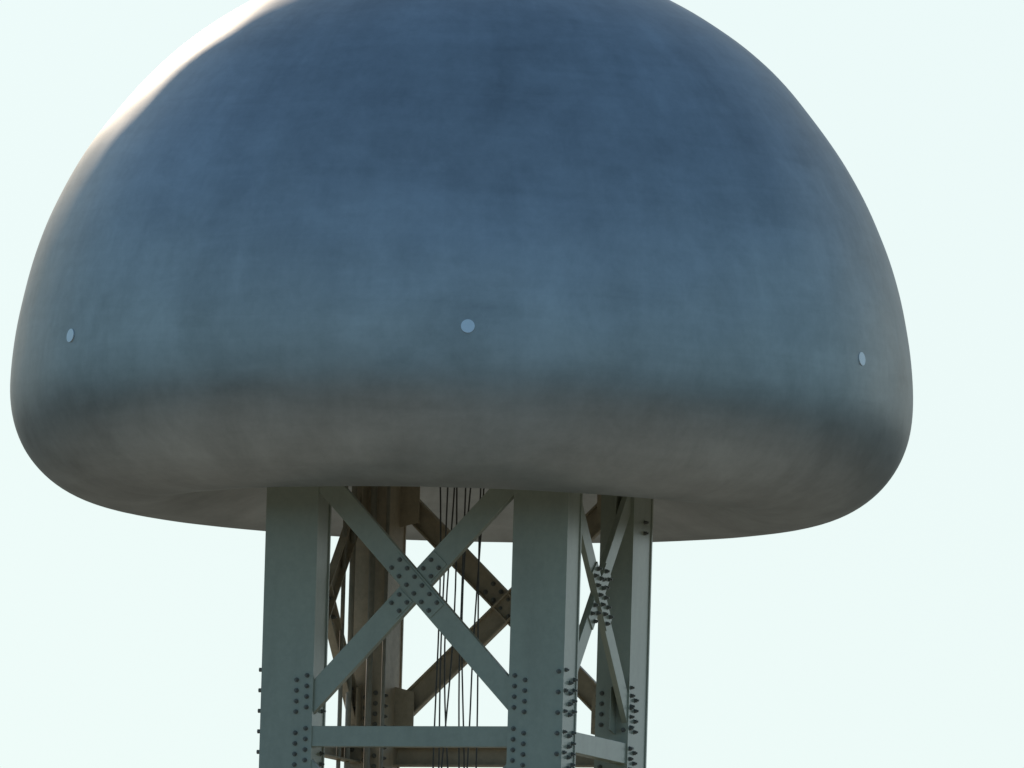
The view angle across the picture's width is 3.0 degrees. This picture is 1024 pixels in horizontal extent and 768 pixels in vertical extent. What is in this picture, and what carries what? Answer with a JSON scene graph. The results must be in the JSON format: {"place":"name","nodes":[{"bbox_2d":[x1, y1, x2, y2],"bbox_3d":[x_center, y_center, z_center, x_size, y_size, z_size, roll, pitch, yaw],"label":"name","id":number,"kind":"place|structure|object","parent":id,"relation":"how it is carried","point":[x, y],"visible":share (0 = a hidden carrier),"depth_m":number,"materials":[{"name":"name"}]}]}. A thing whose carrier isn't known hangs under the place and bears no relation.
{"place":"outdoors","nodes":[
{"label":"outdoors","id":0,"kind":"place"},
{"bbox_2d":[0,0,1023,767],"label":"sky","id":1,"kind":"structure","parent":0,"point":[888,632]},
{"label":"ground","id":2,"kind":"structure","parent":0,"visible":0},
{"bbox_2d":[10,0,912,767],"bbox_3d":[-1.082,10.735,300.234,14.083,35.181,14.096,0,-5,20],"label":"tower","id":3,"kind":"structure","parent":2,"relation":"on","point":[566,284],"depth_m":296.61,"materials":[{"name":"metal"}]},
{"bbox_2d":[432,487,441,767],"bbox_3d":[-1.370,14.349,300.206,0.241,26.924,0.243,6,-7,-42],"label":"hanging cable","id":4,"kind":"object","parent":3,"relation":"hanging from","point":[437,641],"visible":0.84,"depth_m":301.02,"materials":[{"name":"black metal"}]},
{"bbox_2d":[438,487,448,767],"bbox_3d":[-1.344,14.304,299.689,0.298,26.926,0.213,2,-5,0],"label":"hanging cable","id":5,"kind":"object","parent":3,"relation":"hanging from","point":[441,633],"visible":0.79,"depth_m":300.62,"materials":[{"name":"black metal"}]},
{"bbox_2d":[441,488,457,767],"bbox_3d":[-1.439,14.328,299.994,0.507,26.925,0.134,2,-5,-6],"label":"hanging cable","id":6,"kind":"object","parent":3,"relation":"hanging from","point":[452,646],"visible":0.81,"depth_m":300.89,"materials":[{"name":"black metal"}]},
{"bbox_2d":[444,488,454,767],"bbox_3d":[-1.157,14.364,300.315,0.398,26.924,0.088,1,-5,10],"label":"hanging cable","id":7,"kind":"object","parent":3,"relation":"hanging from","point":[444,637],"visible":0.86,"depth_m":301.27,"materials":[{"name":"black metal"}]},
{"bbox_2d":[458,488,465,767],"bbox_3d":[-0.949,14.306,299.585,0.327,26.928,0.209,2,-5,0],"label":"hanging cable","id":8,"kind":"object","parent":3,"relation":"hanging from","point":[459,654],"visible":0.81,"depth_m":300.51,"materials":[{"name":"black metal"}]},
{"bbox_2d":[461,488,470,767],"bbox_3d":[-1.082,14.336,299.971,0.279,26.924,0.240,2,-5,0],"label":"hanging cable","id":9,"kind":"object","parent":3,"relation":"hanging from","point":[461,657],"visible":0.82,"depth_m":300.94,"materials":[{"name":"black metal"}]},
{"bbox_2d":[466,488,484,767],"bbox_3d":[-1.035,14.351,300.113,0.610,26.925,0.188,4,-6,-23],"label":"hanging cable","id":10,"kind":"object","parent":3,"relation":"hanging from","point":[474,633],"visible":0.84,"depth_m":301.06,"materials":[{"name":"black metal"}]},
{"bbox_2d":[475,488,481,767],"bbox_3d":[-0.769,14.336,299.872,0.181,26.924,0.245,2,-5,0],"label":"hanging cable","id":11,"kind":"object","parent":3,"relation":"hanging from","point":[478,628],"visible":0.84,"depth_m":300.92,"materials":[{"name":"black metal"}]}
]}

